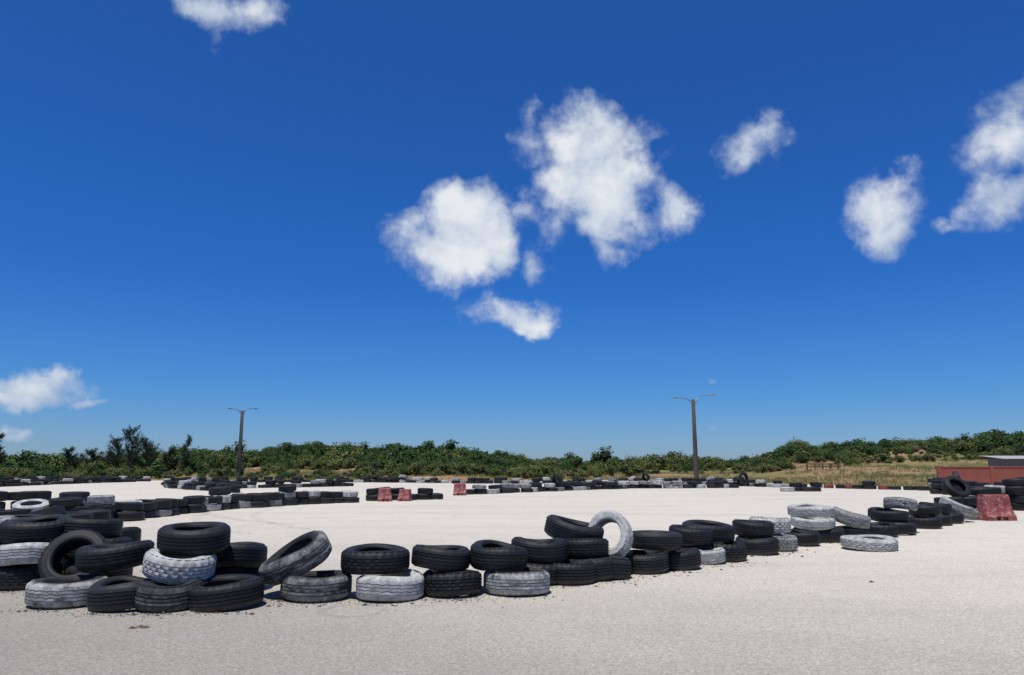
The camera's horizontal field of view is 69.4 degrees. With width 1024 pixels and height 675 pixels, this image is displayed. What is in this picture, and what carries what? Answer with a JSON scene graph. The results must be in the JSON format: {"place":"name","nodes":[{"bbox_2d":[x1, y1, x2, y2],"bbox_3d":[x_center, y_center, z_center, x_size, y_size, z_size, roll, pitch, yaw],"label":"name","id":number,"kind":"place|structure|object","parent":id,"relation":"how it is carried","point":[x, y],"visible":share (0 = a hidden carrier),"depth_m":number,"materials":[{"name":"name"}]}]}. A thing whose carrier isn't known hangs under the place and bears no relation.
{"place":"outdoors","nodes":[
{"label":"outdoors","id":0,"kind":"place"},
{"bbox_2d":[119,527,141,541],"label":"tire","id":1,"kind":"object","parent":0,"point":[134,534],"visible":0.28,"depth_m":9.87,"materials":[{"name":"black rubber"}]},
{"bbox_2d":[8,450,987,486],"bbox_3d":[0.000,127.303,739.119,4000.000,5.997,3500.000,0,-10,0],"label":"ground","id":2,"kind":"structure","parent":0,"point":[903,472],"depth_m":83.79,"materials":[{"name":"green plant"}]},
{"bbox_2d":[60,446,89,468],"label":"casuarina tree","id":3,"kind":"object","parent":2,"relation":"on","point":[69,456],"visible":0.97,"depth_m":94.52,"materials":[{"name":"green plant"}]},
{"bbox_2d":[79,446,103,465],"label":"casuarina tree","id":4,"kind":"object","parent":2,"relation":"on","point":[92,454],"visible":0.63,"depth_m":96.53,"materials":[{"name":"green plant"}]},
{"bbox_2d":[104,436,128,468],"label":"casuarina tree","id":5,"kind":"object","parent":2,"relation":"on","point":[115,456],"visible":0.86,"depth_m":92.42,"materials":[{"name":"green plant"}]},
{"bbox_2d":[106,425,147,471],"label":"casuarina tree","id":6,"kind":"object","parent":2,"relation":"on","point":[132,454],"visible":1,"depth_m":90.76,"materials":[{"name":"green plant"}]},
{"bbox_2d":[133,436,162,468],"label":"casuarina tree","id":7,"kind":"object","parent":2,"relation":"on","point":[151,455],"visible":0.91,"depth_m":91.69,"materials":[{"name":"green plant"}]},
{"bbox_2d":[160,444,179,471],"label":"casuarina tree","id":8,"kind":"object","parent":2,"relation":"on","point":[166,459],"visible":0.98,"depth_m":94.72,"materials":[{"name":"green plant"}]},
{"bbox_2d":[179,433,194,466],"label":"casuarina tree","id":9,"kind":"object","parent":2,"relation":"on","point":[184,451],"visible":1,"depth_m":93.81,"materials":[{"name":"green plant"}]},
{"bbox_2d":[228,408,257,479],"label":"street lamp","id":10,"kind":"object","parent":2,"relation":"on","point":[238,473],"visible":0.98,"depth_m":76.09,"materials":[{"name":"silver metal"}]},
{"bbox_2d":[0,429,1023,479],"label":"scrub vegetation","id":11,"kind":"object","parent":2,"relation":"on","point":[429,458],"visible":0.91,"depth_m":102.31,"materials":[{"name":"green plant"}]},
{"bbox_2d":[671,394,714,477],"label":"street lamp","id":12,"kind":"object","parent":2,"relation":"on","point":[695,451],"visible":0.97,"depth_m":64.24,"materials":[{"name":"silver metal"}]},
{"bbox_2d":[984,456,1023,465],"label":"shed","id":13,"kind":"structure","parent":2,"relation":"on","point":[1006,461],"depth_m":77.74,"materials":[{"name":"grey metal"}]},
{"bbox_2d":[0,480,1023,674],"bbox_3d":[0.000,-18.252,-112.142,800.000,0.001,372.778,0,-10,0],"label":"race track pavement","id":14,"kind":"structure","parent":0,"point":[945,600],"depth_m":6.64,"materials":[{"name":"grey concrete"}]},
{"bbox_2d":[0,563,62,590],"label":"tire","id":15,"kind":"object","parent":14,"relation":"on","point":[16,577],"visible":0.57,"depth_m":7.88,"materials":[{"name":"black rubber"}]},
{"bbox_2d":[0,542,64,565],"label":"tire","id":16,"kind":"object","parent":15,"relation":"on","point":[21,553],"visible":0.58,"depth_m":7.88,"materials":[{"name":"white rubber"}]},
{"bbox_2d":[0,514,72,543],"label":"tire","id":17,"kind":"object","parent":16,"relation":"on","point":[46,528],"visible":0.79,"depth_m":8.19,"materials":[{"name":"black rubber"}]},
{"bbox_2d":[0,491,89,508],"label":"tire barrier","id":18,"kind":"object","parent":14,"relation":"on","point":[13,497],"visible":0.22,"depth_m":18.63,"materials":[{"name":"black rubber"}]},
{"bbox_2d":[13,506,110,518],"bbox_3d":[-8.485,3.425,13.778,1.040,0.590,2.729,-2,-10,10],"label":"tire barrier","id":19,"kind":"object","parent":14,"relation":"on","point":[94,514],"visible":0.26,"depth_m":13.74,"materials":[{"name":"black rubber"}]},
{"bbox_2d":[24,574,107,608],"bbox_3d":[-4.281,2.443,7.136,0.705,0.236,0.694,5,-11,-29],"label":"tire","id":20,"kind":"object","parent":14,"relation":"on","point":[61,592],"visible":0.79,"depth_m":6.86,"materials":[{"name":"rubber"}]},
{"bbox_2d":[38,529,108,577],"bbox_3d":[-4.689,2.403,7.956,0.688,0.672,0.240,25,-40,14],"label":"tire","id":21,"kind":"object","parent":20,"relation":"on","point":[56,550],"visible":0.48,"depth_m":8.00,"materials":[{"name":"black rubber"}]},
{"bbox_2d":[75,540,154,572],"bbox_3d":[-4.095,2.259,7.652,0.722,0.265,0.718,-3,-10,-11],"label":"tire","id":22,"kind":"object","parent":20,"relation":"on","point":[99,558],"visible":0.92,"depth_m":7.37,"materials":[{"name":"black rubber"}]},
{"bbox_2d":[0,476,136,486],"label":"tire barrier","id":23,"kind":"object","parent":14,"relation":"on","point":[23,482],"visible":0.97,"depth_m":55.38,"materials":[{"name":"black rubber"}]},
{"bbox_2d":[63,561,74,573],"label":"tire","id":24,"kind":"object","parent":14,"relation":"on","point":[66,564],"visible":0.03,"depth_m":8.44,"materials":[{"name":"black rubber"}]},
{"bbox_2d":[64,537,131,561],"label":"tire","id":25,"kind":"object","parent":24,"relation":"on","point":[70,556],"visible":0.17,"depth_m":8.43,"materials":[{"name":"black rubber"}]},
{"bbox_2d":[56,517,122,538],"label":"tire","id":26,"kind":"object","parent":25,"relation":"on","point":[108,528],"visible":0.66,"depth_m":8.50,"materials":[{"name":"black rubber"}]},
{"bbox_2d":[0,495,144,520],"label":"tire barrier","id":27,"kind":"object","parent":14,"relation":"on","point":[28,506],"visible":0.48,"depth_m":16.67,"materials":[{"name":"black rubber"}]},
{"bbox_2d":[0,475,150,481],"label":"tire barrier","id":28,"kind":"object","parent":14,"relation":"on","point":[137,478],"visible":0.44,"depth_m":64.71,"materials":[{"name":"black rubber"}]},
{"bbox_2d":[63,563,132,576],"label":"tire","id":29,"kind":"object","parent":14,"relation":"on","point":[70,570],"visible":0.21,"depth_m":8.01,"materials":[{"name":"black rubber"}]},
{"bbox_2d":[87,576,161,612],"bbox_3d":[-3.639,2.412,6.959,0.617,0.273,0.663,8,-13,-35],"label":"tire","id":30,"kind":"object","parent":14,"relation":"on","point":[113,593],"visible":0.65,"depth_m":6.69,"materials":[{"name":"black rubber"}]},
{"bbox_2d":[135,578,202,612],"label":"tire","id":31,"kind":"object","parent":14,"relation":"on","point":[152,598],"visible":0.68,"depth_m":6.69,"materials":[{"name":"rubber"}]},
{"bbox_2d":[142,548,216,584],"bbox_3d":[-3.251,2.221,7.232,0.676,0.249,0.645,5,-6,14],"label":"tire","id":32,"kind":"object","parent":31,"relation":"on","point":[158,566],"visible":0.81,"depth_m":6.98,"materials":[{"name":"white rubber"}]},
{"bbox_2d":[157,522,230,555],"bbox_3d":[-3.211,2.024,7.466,0.685,0.254,0.675,-4,-7,43],"label":"tire","id":33,"kind":"object","parent":32,"relation":"on","point":[192,539],"visible":1,"depth_m":7.22,"materials":[{"name":"black rubber"}]},
{"bbox_2d":[168,480,242,492],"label":"tire barrier","id":34,"kind":"object","parent":14,"relation":"on","point":[197,485],"visible":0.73,"depth_m":41.32,"materials":[{"name":"black rubber"}]},
{"bbox_2d":[188,574,263,612],"bbox_3d":[-2.723,2.423,7.019,0.715,0.250,0.685,-9,-8,35],"label":"tire","id":35,"kind":"object","parent":14,"relation":"on","point":[223,592],"visible":0.9,"depth_m":6.76,"materials":[{"name":"black rubber"}]},
{"bbox_2d":[114,485,358,517],"bbox_3d":[-8.294,4.992,23.050,1.844,0.690,10.369,-4,-11,22],"label":"tire barrier","id":36,"kind":"object","parent":14,"relation":"on","point":[219,498],"visible":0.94,"depth_m":23.06,"materials":[{"name":"black rubber"}]},
{"bbox_2d":[213,567,264,585],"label":"tire","id":37,"kind":"object","parent":14,"relation":"on","point":[233,570],"visible":0.16,"depth_m":7.79,"materials":[{"name":"black rubber"}]},
{"bbox_2d":[214,542,267,567],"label":"tire","id":38,"kind":"object","parent":37,"relation":"on","point":[245,554],"visible":0.76,"depth_m":7.72,"materials":[{"name":"black rubber"}]},
{"bbox_2d":[161,474,451,487],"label":"tire barrier","id":39,"kind":"object","parent":14,"relation":"on","point":[296,481],"visible":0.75,"depth_m":57.99,"materials":[{"name":"black rubber"}]},
{"bbox_2d":[280,570,351,602],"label":"tire","id":40,"kind":"object","parent":14,"relation":"on","point":[320,586],"visible":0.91,"depth_m":7.19,"materials":[{"name":"rubber"}]},
{"bbox_2d":[258,530,331,585],"bbox_3d":[-2.228,2.275,7.635,0.740,0.259,0.740,-25,5,14],"label":"tire","id":41,"kind":"object","parent":40,"relation":"on","point":[304,553],"visible":0.99,"depth_m":7.37,"materials":[{"name":"rubber"}]},
{"bbox_2d":[377,488,391,501],"bbox_3d":[-4.850,5.977,28.141,0.500,0.500,0.480,3,-10,-17],"label":"plastic road barrier","id":42,"kind":"object","parent":14,"relation":"on","point":[384,494],"visible":0.99,"depth_m":27.99,"materials":[{"name":"red plastic"}]},
{"bbox_2d":[356,569,423,601],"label":"tire","id":43,"kind":"object","parent":14,"relation":"on","point":[407,585],"visible":0.92,"depth_m":7.18,"materials":[{"name":"white rubber"}]},
{"bbox_2d":[340,543,409,574],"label":"tire","id":44,"kind":"object","parent":43,"relation":"on","point":[372,559],"visible":1,"depth_m":7.36,"materials":[{"name":"black rubber"}]},
{"bbox_2d":[397,489,412,500],"bbox_3d":[-4.100,6.045,28.383,0.450,0.450,0.480,-2,-10,11],"label":"plastic road barrier","id":45,"kind":"object","parent":14,"relation":"on","point":[405,495],"visible":0.98,"depth_m":28.25,"materials":[{"name":"red plastic"}]},
{"bbox_2d":[423,569,481,597],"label":"tire","id":46,"kind":"object","parent":14,"relation":"on","point":[437,584],"visible":0.88,"depth_m":7.42,"materials":[{"name":"black rubber"}]},
{"bbox_2d":[411,544,470,571],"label":"tire","id":47,"kind":"object","parent":46,"relation":"on","point":[449,558],"visible":1,"depth_m":7.54,"materials":[{"name":"black rubber"}]},
{"bbox_2d":[0,517,908,628],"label":"soil debris","id":48,"kind":"object","parent":14,"relation":"on","point":[216,612],"visible":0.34,"depth_m":7.17,"materials":[{"name":"brown soil"}]},
{"bbox_2d":[453,483,465,495],"bbox_3d":[-2.400,6.976,34.007,0.600,0.550,0.480,1,-10,-6],"label":"plastic road barrier","id":49,"kind":"object","parent":14,"relation":"on","point":[459,489],"visible":0.98,"depth_m":33.87,"materials":[{"name":"red plastic"}]},
{"bbox_2d":[483,566,549,595],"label":"tire","id":50,"kind":"object","parent":14,"relation":"on","point":[528,580],"visible":0.9,"depth_m":7.50,"materials":[{"name":"rubber"}]},
{"bbox_2d":[470,539,527,570],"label":"tire","id":51,"kind":"object","parent":50,"relation":"on","point":[490,555],"visible":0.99,"depth_m":7.67,"materials":[{"name":"black rubber"}]},
{"bbox_2d":[527,562,559,584],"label":"tire","id":52,"kind":"object","parent":14,"relation":"on","point":[550,569],"visible":0.18,"depth_m":8.18,"materials":[{"name":"black rubber"}]},
{"bbox_2d":[511,537,567,563],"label":"tire","id":53,"kind":"object","parent":52,"relation":"on","point":[547,551],"visible":0.77,"depth_m":8.33,"materials":[{"name":"black rubber"}]},
{"bbox_2d":[546,558,595,585],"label":"tire","id":54,"kind":"object","parent":14,"relation":"on","point":[577,574],"visible":0.65,"depth_m":8.20,"materials":[{"name":"black rubber"}]},
{"bbox_2d":[564,558,613,580],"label":"tire","id":55,"kind":"object","parent":14,"relation":"on","point":[604,568],"visible":0.47,"depth_m":8.50,"materials":[{"name":"black rubber"}]},
{"bbox_2d":[566,538,608,558],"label":"tire","id":56,"kind":"object","parent":55,"relation":"on","point":[588,548],"visible":0.69,"depth_m":8.64,"materials":[{"name":"black rubber"}]},
{"bbox_2d":[544,514,603,538],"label":"tire","id":57,"kind":"object","parent":56,"relation":"on","point":[556,526],"visible":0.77,"depth_m":8.90,"materials":[{"name":"black rubber"}]},
{"bbox_2d":[466,474,738,494],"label":"tire barrier","id":58,"kind":"object","parent":14,"relation":"on","point":[560,485],"visible":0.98,"depth_m":41.53,"materials":[{"name":"black rubber"}]},
{"bbox_2d":[589,554,630,579],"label":"tire","id":59,"kind":"object","parent":14,"relation":"on","point":[622,568],"visible":0.46,"depth_m":8.61,"materials":[{"name":"rubber"}]},
{"bbox_2d":[588,510,632,556],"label":"tire","id":60,"kind":"object","parent":59,"relation":"on","point":[622,547],"visible":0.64,"depth_m":9.10,"materials":[{"name":"white rubber"}]},
{"bbox_2d":[452,472,782,486],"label":"tire barrier","id":61,"kind":"object","parent":14,"relation":"on","point":[708,479],"visible":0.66,"depth_m":55.66,"materials":[{"name":"black rubber"}]},
{"bbox_2d":[624,550,668,574],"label":"tire","id":62,"kind":"object","parent":14,"relation":"on","point":[648,562],"visible":0.81,"depth_m":9.06,"materials":[{"name":"black rubber"}]},
{"bbox_2d":[665,548,700,570],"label":"tire","id":63,"kind":"object","parent":14,"relation":"on","point":[685,559],"visible":0.62,"depth_m":9.38,"materials":[{"name":"black rubber"}]},
{"bbox_2d":[631,530,682,550],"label":"tire","id":64,"kind":"object","parent":63,"relation":"on","point":[659,540],"visible":0.9,"depth_m":9.30,"materials":[{"name":"black rubber"}]},
{"bbox_2d":[669,524,712,544],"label":"tire","id":65,"kind":"object","parent":63,"relation":"on","point":[692,535],"visible":0.84,"depth_m":10.10,"materials":[{"name":"black rubber"}]},
{"bbox_2d":[683,544,712,550],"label":"tire","id":66,"kind":"object","parent":14,"relation":"on","point":[706,547],"visible":0.13,"depth_m":10.12,"materials":[{"name":"black rubber"}]},
{"bbox_2d":[698,547,725,564],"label":"tire","id":67,"kind":"object","parent":14,"relation":"on","point":[715,556],"visible":0.65,"depth_m":9.93,"materials":[{"name":"white rubber"}]},
{"bbox_2d":[700,540,746,561],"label":"tire","id":68,"kind":"object","parent":14,"relation":"on","point":[735,551],"visible":0.52,"depth_m":10.22,"materials":[{"name":"black rubber"}]},
{"bbox_2d":[682,520,734,541],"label":"tire","id":69,"kind":"object","parent":68,"relation":"on","point":[723,532],"visible":0.73,"depth_m":10.55,"materials":[{"name":"black rubber"}]},
{"bbox_2d":[735,536,779,555],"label":"tire","id":70,"kind":"object","parent":14,"relation":"on","point":[762,547],"visible":0.69,"depth_m":10.97,"materials":[{"name":"black rubber"}]},
{"bbox_2d":[732,519,773,538],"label":"tire","id":71,"kind":"object","parent":70,"relation":"on","point":[760,529],"visible":0.94,"depth_m":11.16,"materials":[{"name":"black rubber"}]},
{"bbox_2d":[773,534,797,550],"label":"tire","id":72,"kind":"object","parent":14,"relation":"on","point":[787,542],"visible":0.5,"depth_m":11.46,"materials":[{"name":"rubber"}]},
{"bbox_2d":[780,482,821,491],"bbox_3d":[15.420,7.953,39.444,2.319,0.494,0.950,0,-10,0],"label":"tire barrier","id":73,"kind":"object","parent":14,"relation":"on","point":[797,486],"visible":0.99,"depth_m":39.19,"materials":[{"name":"black rubber"}]},
{"bbox_2d":[784,529,820,546],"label":"tire","id":74,"kind":"object","parent":14,"relation":"on","point":[805,538],"visible":0.66,"depth_m":12.19,"materials":[{"name":"black rubber"}]},
{"bbox_2d":[792,527,829,541],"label":"tire","id":75,"kind":"object","parent":14,"relation":"on","point":[824,536],"visible":0.28,"depth_m":12.79,"materials":[{"name":"black rubber"}]},
{"bbox_2d":[790,516,835,529],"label":"tire","id":76,"kind":"object","parent":75,"relation":"on","point":[815,523],"visible":0.91,"depth_m":12.86,"materials":[{"name":"white rubber"}]},
{"bbox_2d":[787,503,833,516],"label":"tire","id":77,"kind":"object","parent":76,"relation":"on","point":[806,510],"visible":1,"depth_m":13.00,"materials":[{"name":"white rubber"}]},
{"bbox_2d":[823,527,844,542],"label":"tire","id":78,"kind":"object","parent":14,"relation":"on","point":[836,533],"visible":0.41,"depth_m":12.81,"materials":[{"name":"black rubber"}]},
{"bbox_2d":[836,525,869,534],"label":"tire","id":79,"kind":"object","parent":14,"relation":"on","point":[849,530],"visible":0.39,"depth_m":13.19,"materials":[{"name":"black rubber"}]},
{"bbox_2d":[832,506,870,528],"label":"tire","id":80,"kind":"object","parent":79,"relation":"on","point":[849,518],"visible":0.89,"depth_m":13.23,"materials":[{"name":"rubber"}]},
{"bbox_2d":[782,481,928,490],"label":"tire barrier","id":81,"kind":"object","parent":14,"relation":"on","point":[868,485],"visible":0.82,"depth_m":43.08,"materials":[{"name":"black rubber"}]},
{"bbox_2d":[840,535,898,551],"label":"tire","id":82,"kind":"object","parent":14,"relation":"on","point":[878,543],"visible":1,"depth_m":11.52,"materials":[{"name":"white rubber"}]},
{"bbox_2d":[869,522,898,536],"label":"tire","id":83,"kind":"object","parent":14,"relation":"on","point":[885,528],"visible":0.62,"depth_m":13.76,"materials":[{"name":"black rubber"}]},
{"bbox_2d":[895,522,916,534],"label":"tire","id":84,"kind":"object","parent":14,"relation":"on","point":[908,528],"visible":0.4,"depth_m":14.13,"materials":[{"name":"black rubber"}]},
{"bbox_2d":[868,507,909,522],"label":"tire","id":85,"kind":"object","parent":84,"relation":"on","point":[879,514],"visible":0.97,"depth_m":14.39,"materials":[{"name":"black rubber"}]},
{"bbox_2d":[883,497,917,510],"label":"tire","id":86,"kind":"object","parent":85,"relation":"on","point":[901,503],"visible":1,"depth_m":14.63,"materials":[{"name":"rubber"}]},
{"bbox_2d":[909,516,942,528],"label":"tire","id":87,"kind":"object","parent":14,"relation":"on","point":[933,522],"visible":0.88,"depth_m":15.64,"materials":[{"name":"black rubber"}]},
{"bbox_2d":[908,504,941,516],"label":"tire","id":88,"kind":"object","parent":87,"relation":"on","point":[925,510],"visible":0.87,"depth_m":16.00,"materials":[{"name":"black rubber"}]},
{"bbox_2d":[929,515,952,525],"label":"tire","id":89,"kind":"object","parent":14,"relation":"on","point":[947,520],"visible":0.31,"depth_m":16.43,"materials":[{"name":"black rubber"}]},
{"bbox_2d":[918,502,951,514],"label":"tire","id":90,"kind":"object","parent":89,"relation":"on","point":[946,509],"visible":0.51,"depth_m":16.61,"materials":[{"name":"black rubber"}]},
{"bbox_2d":[950,512,963,523],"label":"tire","id":91,"kind":"object","parent":14,"relation":"on","point":[957,517],"visible":0.37,"depth_m":17.03,"materials":[{"name":"black rubber"}]},
{"bbox_2d":[939,496,973,515],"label":"tire","id":92,"kind":"object","parent":91,"relation":"on","point":[965,510],"visible":0.77,"depth_m":17.47,"materials":[{"name":"rubber"}]},
{"bbox_2d":[927,471,1002,494],"bbox_3d":[21.394,6.862,34.965,2.636,1.104,12.625,-2,-10,10],"label":"tire barrier","id":93,"kind":"object","parent":14,"relation":"on","point":[935,486],"visible":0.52,"depth_m":35.05,"materials":[{"name":"black rubber"}]},
{"bbox_2d":[936,466,1023,484],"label":"red wall","id":94,"kind":"structure","parent":14,"relation":"on","point":[991,475],"depth_m":43.13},
{"bbox_2d":[976,494,1016,520],"bbox_3d":[11.900,4.190,18.251,0.780,0.620,0.480,1,-10,-6],"label":"plastic road barrier","id":95,"kind":"object","parent":14,"relation":"on","point":[994,507],"visible":1,"depth_m":18.13,"materials":[{"name":"red plastic"}]},
{"bbox_2d":[1010,502,1023,510],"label":"tire","id":96,"kind":"object","parent":14,"relation":"on","point":[1017,506],"visible":0.52,"depth_m":22.08,"materials":[{"name":"black rubber"}]},
{"bbox_2d":[1009,494,1023,502],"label":"tire","id":97,"kind":"object","parent":96,"relation":"on","point":[1017,498],"visible":0.62,"depth_m":22.11,"materials":[{"name":"black rubber"}]},
{"bbox_2d":[1005,486,1023,494],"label":"tire","id":98,"kind":"object","parent":97,"relation":"on","point":[1011,490],"visible":0.92,"depth_m":22.14,"materials":[{"name":"black rubber"}]},
{"bbox_2d":[1001,477,1023,486],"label":"tire","id":99,"kind":"object","parent":98,"relation":"on","point":[1017,481],"visible":0.98,"depth_m":22.22,"materials":[{"name":"black rubber"}]},
{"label":"tire","id":100,"kind":"object","parent":14,"relation":"on","visible":0},
{"bbox_2d":[749,516,790,533],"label":"tire","id":101,"kind":"object","parent":100,"relation":"on","point":[782,525],"visible":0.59,"depth_m":11.86,"materials":[{"name":"white rubber"}]},
{"bbox_2d":[0,0,1023,461],"label":"sky","id":102,"kind":"structure","parent":0,"point":[532,228],"materials":[{"name":"blue"}]},
{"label":"tire","id":103,"kind":"object","parent":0,"visible":0},
{"bbox_2d":[970,486,991,495],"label":"tire","id":104,"kind":"object","parent":103,"relation":"on","point":[975,491],"visible":0.62,"depth_m":21.21,"materials":[{"name":"black rubber"}]},
{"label":"tire","id":105,"kind":"object","parent":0,"visible":0},
{"bbox_2d":[951,496,976,504],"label":"tire","id":106,"kind":"object","parent":105,"relation":"on","point":[970,500],"visible":0.42,"depth_m":20.57,"materials":[{"name":"black rubber"}]},
{"bbox_2d":[941,476,970,496],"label":"tire","id":107,"kind":"object","parent":106,"relation":"on","point":[949,488],"visible":0.94,"depth_m":20.88,"materials":[{"name":"black rubber"}]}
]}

